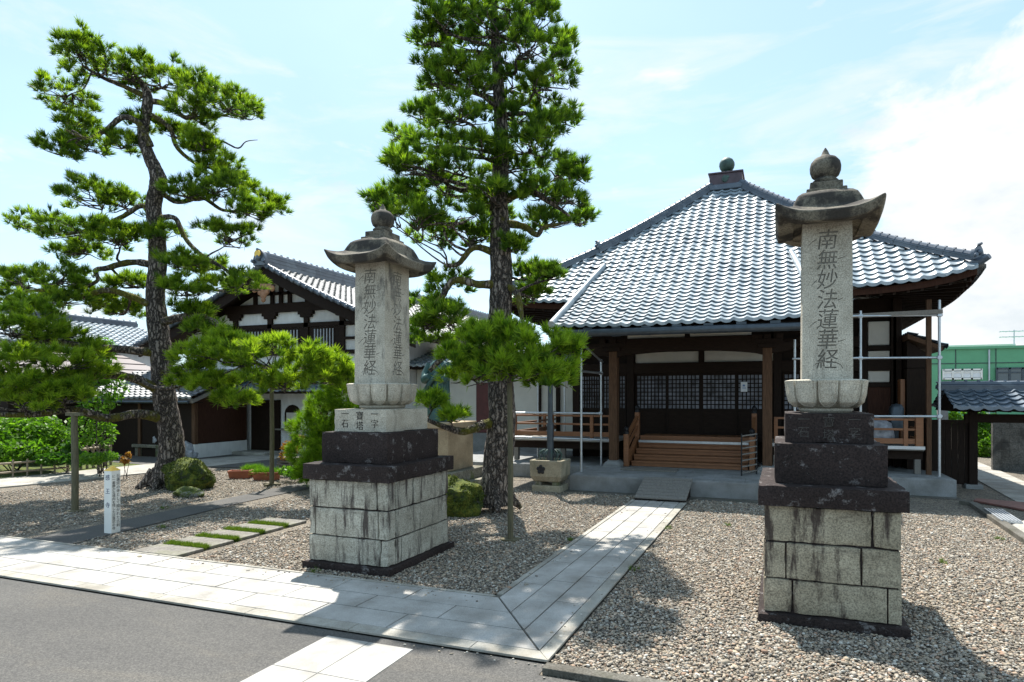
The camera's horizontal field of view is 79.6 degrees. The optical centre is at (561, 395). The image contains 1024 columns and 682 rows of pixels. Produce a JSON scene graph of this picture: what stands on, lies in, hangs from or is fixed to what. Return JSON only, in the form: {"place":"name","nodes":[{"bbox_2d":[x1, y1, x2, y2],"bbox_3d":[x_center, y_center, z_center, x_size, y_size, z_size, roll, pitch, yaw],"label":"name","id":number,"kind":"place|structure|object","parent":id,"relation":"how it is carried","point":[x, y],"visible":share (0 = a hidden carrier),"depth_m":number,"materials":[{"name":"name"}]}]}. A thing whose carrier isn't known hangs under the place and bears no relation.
{"place":"outdoors","nodes":[
{"label":"outdoors","id":0,"kind":"place"},
{"bbox_2d":[0,462,141,477],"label":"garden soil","id":1,"kind":"structure","parent":0,"point":[23,467],"depth_m":17.64,"materials":[{"name":"brown soil"}]},
{"bbox_2d":[0,415,70,470],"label":"round shrub","id":2,"kind":"object","parent":1,"relation":"on","point":[21,439],"visible":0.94,"depth_m":16.55,"materials":[{"name":"green plant"}]},
{"bbox_2d":[66,443,111,470],"bbox_3d":[-13.650,1.765,17.744,0.088,0.670,1.679,0,0,0],"label":"bamboo fence","id":3,"kind":"object","parent":1,"relation":"on","point":[92,448],"visible":0.2,"depth_m":17.84,"materials":[{"name":"wood"}]},
{"bbox_2d":[0,454,301,487],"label":"concrete path","id":4,"kind":"structure","parent":0,"point":[28,480],"depth_m":16.35,"materials":[{"name":"grey concrete"}]},
{"bbox_2d":[0,459,68,476],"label":"bamboo fence","id":5,"kind":"object","parent":4,"relation":"on","point":[54,468],"visible":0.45,"depth_m":15.86,"materials":[{"name":"brown wood"}]},
{"bbox_2d":[69,450,121,475],"bbox_3d":[-11.912,1.747,15.654,0.986,0.714,0.930,0,0,20],"label":"azalea","id":6,"kind":"object","parent":4,"relation":"on","point":[96,458],"visible":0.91,"depth_m":15.59,"materials":[{"name":"green plant"}]},
{"bbox_2d":[30,482,309,543],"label":"worn path","id":7,"kind":"structure","parent":0,"point":[78,535],"depth_m":10.61,"materials":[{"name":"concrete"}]},
{"bbox_2d":[104,466,119,533],"bbox_3d":[-6.882,1.583,9.387,0.153,1.035,0.153,0,0,16],"label":"sign stake","id":8,"kind":"object","parent":7,"relation":"on","point":[111,499],"visible":1,"depth_m":9.33,"materials":[{"name":"white paint"}]},
{"bbox_2d":[222,525,266,534],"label":"grass","id":9,"kind":"structure","parent":0,"point":[245,529],"depth_m":9.36,"materials":[{"name":"green plant"}]},
{"bbox_2d":[276,456,298,470],"bbox_3d":[-7.493,1.887,16.950,0.620,0.405,0.420,0,0,20],"label":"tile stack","id":10,"kind":"object","parent":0,"point":[281,462],"visible":0.29,"depth_m":16.81,"materials":[{"name":"grey tile"}]},
{"bbox_2d":[0,578,576,681],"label":"asphalt road","id":11,"kind":"structure","parent":0,"point":[52,634],"depth_m":5.12,"materials":[{"name":"grey asphalt"}]},
{"bbox_2d":[241,636,412,681],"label":"granite crossing","id":12,"kind":"object","parent":11,"relation":"on","point":[331,659],"visible":1,"depth_m":4.80,"materials":[{"name":"white stone"}]},
{"bbox_2d":[0,500,685,663],"bbox_3d":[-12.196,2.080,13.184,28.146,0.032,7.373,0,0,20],"label":"granite path","id":13,"kind":"structure","parent":0,"point":[539,608],"depth_m":6.64,"materials":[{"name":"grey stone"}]},
{"bbox_2d":[0,455,1023,681],"bbox_3d":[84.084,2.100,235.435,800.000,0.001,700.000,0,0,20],"label":"ground","id":14,"kind":"structure","parent":0,"point":[937,506],"depth_m":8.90,"materials":[{"name":"grey gravel"}]},
{"bbox_2d":[33,440,86,473],"bbox_3d":[-13.231,1.635,16.204,1.386,0.945,1.072,0,0,38],"label":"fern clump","id":15,"kind":"object","parent":14,"relation":"on","point":[62,455],"visible":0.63,"depth_m":16.11,"materials":[{"name":"green plant"}]},
{"bbox_2d":[64,412,85,512],"bbox_3d":[-8.848,1.200,11.135,0.400,1.800,0.200,0,0,20],"label":"prop post","id":16,"kind":"object","parent":14,"relation":"on","point":[74,467],"visible":0.98,"depth_m":11.09,"materials":[{"name":"brown wood"}]},
{"bbox_2d":[0,311,150,452],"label":"tiled house","id":17,"kind":"structure","parent":14,"relation":"on","point":[123,332],"depth_m":27.48,"materials":[{"name":"grey tile"}]},
{"bbox_2d":[64,337,130,473],"bbox_3d":[-12.400,0.262,16.336,1.346,3.687,1.195,0,0,20],"label":"sapling","id":18,"kind":"object","parent":14,"relation":"on","point":[108,397],"visible":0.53,"depth_m":16.30,"materials":[{"name":"green plant"}]},
{"bbox_2d":[119,451,131,478],"bbox_3d":[-10.978,1.748,15.434,0.264,0.710,0.300,0,0,-33],"label":"red leaf plant","id":19,"kind":"object","parent":14,"relation":"on","point":[124,460],"visible":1,"depth_m":15.42,"materials":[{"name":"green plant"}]},
{"bbox_2d":[131,444,157,456],"bbox_3d":[-14.268,1.890,21.345,1.500,0.420,0.400,0,0,20],"label":"stone bench","id":20,"kind":"object","parent":14,"relation":"on","point":[137,446],"visible":0.44,"depth_m":21.23,"materials":[{"name":"grey stone"}]},
{"bbox_2d":[69,369,252,457],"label":"storage wing","id":21,"kind":"structure","parent":14,"relation":"on","point":[209,429],"depth_m":21.33,"materials":[{"name":"black wood"}]},
{"bbox_2d":[133,544,203,556],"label":"stepping slab","id":22,"kind":"structure","parent":14,"relation":"on","point":[172,550],"depth_m":8.17,"materials":[{"name":"concrete"}]},
{"bbox_2d":[0,15,354,490],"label":"pine tree","id":23,"kind":"object","parent":14,"relation":"on","point":[224,343],"visible":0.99,"depth_m":13.54,"materials":[{"name":"green plant"}]},
{"bbox_2d":[163,539,209,549],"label":"grass","id":24,"kind":"structure","parent":14,"relation":"on","point":[195,544],"depth_m":8.42,"materials":[{"name":"green plant"}]},
{"bbox_2d":[172,486,204,497],"bbox_3d":[-7.816,2.002,12.777,0.849,0.236,0.435,0,0,20],"label":"flat stone","id":25,"kind":"object","parent":14,"relation":"on","point":[187,491],"visible":0.89,"depth_m":12.64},
{"bbox_2d":[161,457,216,491],"bbox_3d":[-8.399,1.764,13.811,1.279,0.806,1.031,0,0,20],"label":"mossy boulder","id":26,"kind":"object","parent":14,"relation":"on","point":[188,471],"visible":0.99,"depth_m":13.51,"materials":[{"name":"green plant"}]},
{"bbox_2d":[184,441,198,458],"bbox_3d":[-12.545,1.825,20.545,0.674,0.676,0.563,0,0,20],"label":"covered bundle","id":27,"kind":"object","parent":14,"relation":"on","point":[190,452],"visible":0.45,"depth_m":20.37,"materials":[{"name":"grey plastic"}]},
{"bbox_2d":[175,536,233,548],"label":"stepping slab","id":28,"kind":"structure","parent":14,"relation":"on","point":[214,542],"depth_m":8.71,"materials":[{"name":"concrete"}]},
{"bbox_2d":[108,454,319,467],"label":"forecourt","id":29,"kind":"structure","parent":14,"relation":"on","point":[141,460],"depth_m":19.47,"materials":[{"name":"grey gravel"}]},
{"bbox_2d":[193,531,240,541],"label":"grass","id":30,"kind":"structure","parent":14,"relation":"on","point":[219,536],"depth_m":8.89,"materials":[{"name":"green plant"}]},
{"bbox_2d":[209,529,259,540],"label":"stepping slab","id":31,"kind":"structure","parent":14,"relation":"on","point":[245,535],"depth_m":9.15,"materials":[{"name":"concrete"}]},
{"bbox_2d":[227,469,252,478],"bbox_3d":[-8.169,1.995,15.582,0.536,0.210,0.278,0,0,-9],"label":"terracotta trough","id":32,"kind":"object","parent":14,"relation":"on","point":[235,474],"visible":0.85,"depth_m":15.47,"materials":[{"name":"orange ceramic"}]},
{"bbox_2d":[237,462,266,476],"bbox_3d":[-8.000,1.901,15.886,0.561,0.416,0.840,0,0,37],"label":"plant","id":33,"kind":"object","parent":14,"relation":"on","point":[248,467],"visible":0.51,"depth_m":15.81,"materials":[{"name":"green plant"}]},
{"bbox_2d":[236,523,282,533],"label":"stepping slab","id":34,"kind":"structure","parent":14,"relation":"on","point":[270,528],"depth_m":9.63,"materials":[{"name":"stone"}]},
{"bbox_2d":[250,465,279,480],"bbox_3d":[-7.362,1.909,15.255,0.873,0.422,0.518,0,0,-6],"label":"terracotta trough","id":35,"kind":"object","parent":14,"relation":"on","point":[260,474],"visible":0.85,"depth_m":15.16,"materials":[{"name":"brown ceramic"}]},
{"bbox_2d":[248,519,289,527],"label":"grass","id":36,"kind":"structure","parent":14,"relation":"on","point":[273,523],"depth_m":9.80,"materials":[{"name":"green plant"}]},
{"bbox_2d":[263,387,280,486],"bbox_3d":[-6.756,0.920,14.308,0.373,2.362,0.344,0,0,-26],"label":"prop post","id":37,"kind":"object","parent":14,"relation":"on","point":[271,476],"visible":0.91,"depth_m":14.26,"materials":[{"name":"brown wood"}]},
{"bbox_2d":[260,517,306,526],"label":"stepping slab","id":38,"kind":"structure","parent":14,"relation":"on","point":[293,522],"depth_m":10.11,"materials":[{"name":"concrete"}]},
{"bbox_2d":[277,464,300,481],"bbox_3d":[-6.611,1.881,14.956,0.908,0.451,0.533,0,0,20],"label":"ground plant","id":39,"kind":"object","parent":14,"relation":"on","point":[282,472],"visible":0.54,"depth_m":14.97,"materials":[{"name":"green plant"}]},
{"bbox_2d":[279,435,304,465],"bbox_3d":[-7.047,1.551,16.116,0.891,1.108,0.531,0,0,40],"label":"nandina","id":40,"kind":"object","parent":14,"relation":"on","point":[282,453],"visible":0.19,"depth_m":16.11,"materials":[{"name":"green plant"}]},
{"bbox_2d":[282,354,359,486],"bbox_3d":[-5.292,0.542,14.127,2.627,3.242,1.539,0,0,2],"label":"pine shrub","id":41,"kind":"object","parent":14,"relation":"on","point":[315,427],"visible":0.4,"depth_m":13.95,"materials":[{"name":"green plant"}]},
{"bbox_2d":[132,248,518,454],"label":"gabled house","id":42,"kind":"structure","parent":14,"relation":"on","point":[298,299],"depth_m":22.08,"materials":[{"name":"white paint"}]},
{"bbox_2d":[239,329,266,342],"bbox_3d":[-11.389,-2.030,22.594,1.410,0.820,0.065,0,0,20],"label":"window","id":43,"kind":"structure","parent":42,"relation":"in","point":[258,331],"depth_m":22.52,"materials":[{"name":"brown wood"}]},
{"bbox_2d":[251,400,280,450],"bbox_3d":[-10.801,1.065,22.384,1.300,1.830,0.094,0,0,20],"label":"entrance door","id":44,"kind":"structure","parent":42,"relation":"in","point":[260,414],"depth_m":22.35,"materials":[{"name":"brown wood"}]},
{"bbox_2d":[273,327,302,350],"bbox_3d":[-9.835,-2.030,22.039,1.410,0.820,0.065,0,0,20],"label":"window","id":45,"kind":"structure","parent":42,"relation":"in","point":[297,333],"depth_m":21.91,"materials":[{"name":"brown wood"}]},
{"bbox_2d":[285,405,300,427],"bbox_3d":[-9.664,0.735,21.999,0.700,0.830,0.045,0,0,20],"label":"hatch window","id":46,"kind":"structure","parent":42,"relation":"in","point":[289,411],"depth_m":22.00,"materials":[{"name":"black glass"}]},
{"bbox_2d":[309,326,338,349],"bbox_3d":[-8.329,-2.030,21.501,1.310,0.820,0.065,0,0,20],"label":"window","id":47,"kind":"structure","parent":42,"relation":"in","point":[329,334],"depth_m":21.44,"materials":[{"name":"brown wood"}]},
{"bbox_2d":[0,499,686,663],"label":"path kerb","id":48,"kind":"structure","parent":14,"relation":"on","point":[572,625],"depth_m":6.09,"materials":[{"name":"stone"}]},
{"bbox_2d":[302,204,453,576],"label":"sutra pillar","id":49,"kind":"structure","parent":14,"relation":"on","point":[377,475],"depth_m":7.60,"materials":[{"name":"stone"}]},
{"bbox_2d":[427,421,482,484],"bbox_3d":[-2.687,1.330,13.437,2.300,1.540,2.300,0,0,20],"label":"statue pedestal","id":50,"kind":"object","parent":14,"relation":"on","point":[459,448],"visible":0.18,"depth_m":13.10,"materials":[{"name":"stone"}]},
{"bbox_2d":[421,355,451,421],"bbox_3d":[-2.701,-0.185,13.398,0.769,1.490,0.591,0,0,20],"label":"bronze statue","id":51,"kind":"object","parent":50,"relation":"on","point":[427,379],"visible":0.3,"depth_m":13.24,"materials":[{"name":"teal metal"}]},
{"bbox_2d":[446,475,485,517],"bbox_3d":[-1.900,1.777,10.854,1.124,0.785,0.864,0,0,20],"label":"mossy boulder","id":52,"kind":"object","parent":14,"relation":"on","point":[465,499],"visible":0.56,"depth_m":10.57,"materials":[{"name":"green plant"}]},
{"bbox_2d":[356,0,602,512],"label":"pine tree","id":53,"kind":"object","parent":14,"relation":"on","point":[498,358],"visible":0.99,"depth_m":10.63,"materials":[{"name":"green plant"}]},
{"bbox_2d":[409,351,572,451],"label":"link building","id":54,"kind":"structure","parent":14,"relation":"on","point":[475,397],"depth_m":20.28,"materials":[{"name":"beige paint"}]},
{"bbox_2d":[476,383,488,432],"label":"door","id":55,"kind":"structure","parent":54,"relation":"in","point":[482,406],"depth_m":20.64,"materials":[{"name":"brown wood"}]},
{"bbox_2d":[499,372,520,542],"bbox_3d":[-0.755,0.867,8.908,0.400,2.466,0.200,0,0,20],"label":"prop post","id":56,"kind":"object","parent":14,"relation":"on","point":[509,537],"visible":0.84,"depth_m":8.87,"materials":[{"name":"brown wood"}]},
{"bbox_2d":[530,385,570,492],"bbox_3d":[-0.252,0.850,13.565,0.748,2.500,0.658,0,0,20],"label":"rain basin","id":57,"kind":"object","parent":14,"relation":"on","point":[550,473],"visible":1,"depth_m":13.38,"materials":[{"name":"stone"}]},
{"bbox_2d":[542,662,670,681],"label":"dark kerb","id":58,"kind":"structure","parent":14,"relation":"on","point":[570,672],"depth_m":4.51,"materials":[{"name":"grey concrete"}]},
{"bbox_2d":[634,477,692,502],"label":"ramp","id":59,"kind":"structure","parent":14,"relation":"on","point":[663,488],"depth_m":12.37,"materials":[{"name":"grey metal"}]},
{"bbox_2d":[473,157,991,499],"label":"temple hall","id":60,"kind":"structure","parent":14,"relation":"on","point":[685,312],"depth_m":15.22,"materials":[{"name":"tile"}]},
{"bbox_2d":[515,345,602,471],"bbox_3d":[0.042,0.204,15.877,1.835,3.108,3.338,0,0,-42],"label":"pipe frame","id":61,"kind":"object","parent":60,"relation":"on","point":[600,373],"visible":0.62,"depth_m":15.45,"materials":[{"name":"silver metal"}]},
{"bbox_2d":[582,374,599,431],"bbox_3d":[0.880,0.220,17.775,0.700,1.680,0.050,0,0,20],"label":"lattice door","id":62,"kind":"structure","parent":60,"relation":"in","point":[590,383],"depth_m":17.78,"materials":[{"name":"brown wood"}]},
{"bbox_2d":[602,374,626,432],"bbox_3d":[1.509,0.220,17.486,0.720,1.680,0.050,0,0,20],"label":"lattice door","id":63,"kind":"structure","parent":60,"relation":"in","point":[605,377],"depth_m":17.43,"materials":[{"name":"brown wood"}]},
{"bbox_2d":[635,374,665,433],"bbox_3d":[2.518,0.220,17.189,0.920,1.680,0.050,0,0,20],"label":"lattice door","id":64,"kind":"structure","parent":60,"relation":"in","point":[650,389],"depth_m":17.18,"materials":[{"name":"brown wood"}]},
{"bbox_2d":[666,373,700,434],"bbox_3d":[3.355,0.220,16.827,0.940,1.680,0.050,0,0,20],"label":"lattice door","id":65,"kind":"structure","parent":60,"relation":"in","point":[683,390],"depth_m":16.82,"materials":[{"name":"brown wood"}]},
{"bbox_2d":[701,373,736,434],"bbox_3d":[4.240,0.220,16.511,0.940,1.680,0.050,0,0,20],"label":"lattice door","id":66,"kind":"structure","parent":60,"relation":"in","point":[718,390],"depth_m":16.51,"materials":[{"name":"brown wood"}]},
{"bbox_2d":[741,382,746,391],"bbox_3d":[4.834,-0.240,16.231,0.168,0.262,0.009,0,0,20],"label":"paper notice","id":67,"kind":"object","parent":60,"relation":"attached to","point":[743,386],"visible":1,"depth_m":16.23,"materials":[{"name":"white paper"}]},
{"bbox_2d":[741,433,756,475],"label":"folding gate","id":68,"kind":"structure","parent":60,"relation":"on","point":[748,453],"depth_m":13.53,"materials":[{"name":"black metal"}]},
{"bbox_2d":[737,372,772,435],"bbox_3d":[5.117,0.220,16.261,0.920,1.680,0.050,0,0,20],"label":"lattice door","id":69,"kind":"structure","parent":60,"relation":"in","point":[753,396],"depth_m":16.30,"materials":[{"name":"brown wood"}]},
{"bbox_2d":[782,372,799,435],"bbox_3d":[6.177,0.220,15.883,0.850,1.680,0.050,0,0,20],"label":"lattice door","id":70,"kind":"structure","parent":60,"relation":"in","point":[786,406],"depth_m":15.99,"materials":[{"name":"brown wood"}]},
{"bbox_2d":[792,300,942,476],"bbox_3d":[6.620,-0.152,13.300,3.070,3.795,0.173,0,0,9],"label":"pipe frame","id":71,"kind":"object","parent":60,"relation":"on","point":[938,312],"visible":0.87,"depth_m":13.14,"materials":[{"name":"grey metal"}]},
{"bbox_2d":[868,387,890,421],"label":"side door","id":72,"kind":"structure","parent":60,"relation":"in","point":[879,398],"depth_m":15.18,"materials":[{"name":"brown wood"}]},
{"bbox_2d":[874,420,894,445],"bbox_3d":[7.275,0.810,14.126,0.720,0.620,0.719,0,0,20],"label":"wrapped bundle","id":73,"kind":"object","parent":60,"relation":"on","point":[883,433],"visible":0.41,"depth_m":13.82,"materials":[{"name":"white fabric"}]},
{"bbox_2d":[564,486,961,502],"bbox_3d":[4.028,2.092,12.987,8.050,0.001,2.070,0,0,20],"label":"drain gutter","id":74,"kind":"object","parent":14,"relation":"on","point":[693,498],"visible":0.27,"depth_m":12.62,"materials":[{"name":"grey concrete"}]},
{"bbox_2d":[758,148,910,639],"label":"sutra pillar","id":75,"kind":"structure","parent":14,"relation":"on","point":[833,498],"depth_m":5.68,"materials":[{"name":"stone"}]},
{"bbox_2d":[924,419,968,483],"bbox_3d":[8.876,1.285,14.101,0.932,1.470,0.150,0,0,20],"label":"plank fence","id":76,"kind":"object","parent":14,"relation":"on","point":[954,449],"visible":0.59,"depth_m":14.04,"materials":[{"name":"brown wood"}]},
{"bbox_2d":[948,411,966,419],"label":"cemetery shrub","id":77,"kind":"object","parent":14,"relation":"on","point":[952,415],"visible":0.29,"depth_m":21.86,"materials":[{"name":"green plant"}]},
{"bbox_2d":[932,380,1023,489],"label":"roofed gate","id":78,"kind":"structure","parent":14,"relation":"on","point":[972,399],"depth_m":13.69,"materials":[{"name":"grey tile"}]},
{"bbox_2d":[978,427,990,457],"bbox_3d":[14.658,1.621,21.228,0.843,1.041,1.223,0,0,20],"label":"lane bush","id":79,"kind":"object","parent":14,"relation":"on","point":[984,443],"visible":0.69,"depth_m":20.96,"materials":[{"name":"green plant"}]},
{"bbox_2d":[978,411,995,434],"bbox_3d":[16.776,1.247,24.228,1.930,1.721,1.114,0,0,-35],"label":"lane bush","id":80,"kind":"object","parent":14,"relation":"on","point":[986,427],"visible":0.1,"depth_m":23.70,"materials":[{"name":"green plant"}]},
{"bbox_2d":[959,500,1023,543],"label":"drain kerb","id":81,"kind":"structure","parent":14,"relation":"on","point":[1012,530],"depth_m":9.91,"materials":[{"name":"grey concrete"}]},
{"bbox_2d":[982,508,1022,523],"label":"drain grate","id":82,"kind":"object","parent":81,"relation":"in","point":[1001,514],"visible":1,"depth_m":10.27,"materials":[{"name":"silver metal"}]},
{"bbox_2d":[974,498,1023,510],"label":"steel plate","id":83,"kind":"object","parent":14,"relation":"on","point":[1016,505],"visible":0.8,"depth_m":11.70,"materials":[{"name":"metal"}]},
{"bbox_2d":[978,462,1023,501],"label":"lane","id":84,"kind":"structure","parent":14,"relation":"on","point":[1007,485],"depth_m":14.72,"materials":[{"name":"concrete"}]},
{"bbox_2d":[991,423,1023,471],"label":"block wall","id":85,"kind":"structure","parent":14,"relation":"on","point":[1007,446],"depth_m":17.11,"materials":[{"name":"grey concrete"}]},
{"bbox_2d":[1013,520,1023,531],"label":"paving slab","id":86,"kind":"structure","parent":14,"relation":"on","point":[1019,526],"depth_m":9.62,"materials":[{"name":"concrete"}]},
{"bbox_2d":[0,0,1023,365],"label":"sky","id":87,"kind":"structure","parent":0,"point":[919,103],"materials":[{"name":"blue"}]},
{"bbox_2d":[889,404,903,437],"bbox_3d":[7.816,0.650,14.304,0.300,0.940,0.300,0,0,20],"label":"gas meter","id":88,"kind":"object","parent":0,"point":[896,409],"visible":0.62,"depth_m":14.19,"materials":[{"name":"metal"}]},
{"bbox_2d":[937,410,947,419],"bbox_3d":[12.855,1.275,20.681,0.560,1.650,0.560,0,0,20],"label":"gravestone","id":89,"kind":"object","parent":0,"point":[944,414],"depth_m":20.54,"materials":[{"name":"stone"}]},
{"bbox_2d":[932,344,1023,419],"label":"green building","id":90,"kind":"structure","parent":0,"point":[995,362],"depth_m":42.67,"materials":[{"name":"paint"}]},
{"bbox_2d":[942,369,982,379],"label":"window","id":91,"kind":"structure","parent":90,"relation":"in","point":[947,374],"depth_m":42.91,"materials":[{"name":"white glass"}]},
{"bbox_2d":[996,367,1023,380],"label":"window","id":92,"kind":"structure","parent":90,"relation":"in","point":[1007,373],"depth_m":41.96,"materials":[{"name":"grey glass"}]},
{"bbox_2d":[999,330,1023,344],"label":"roof antenna","id":93,"kind":"object","parent":90,"relation":"on","point":[1013,336],"visible":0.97,"depth_m":44.54,"materials":[{"name":"white metal"}]}
]}

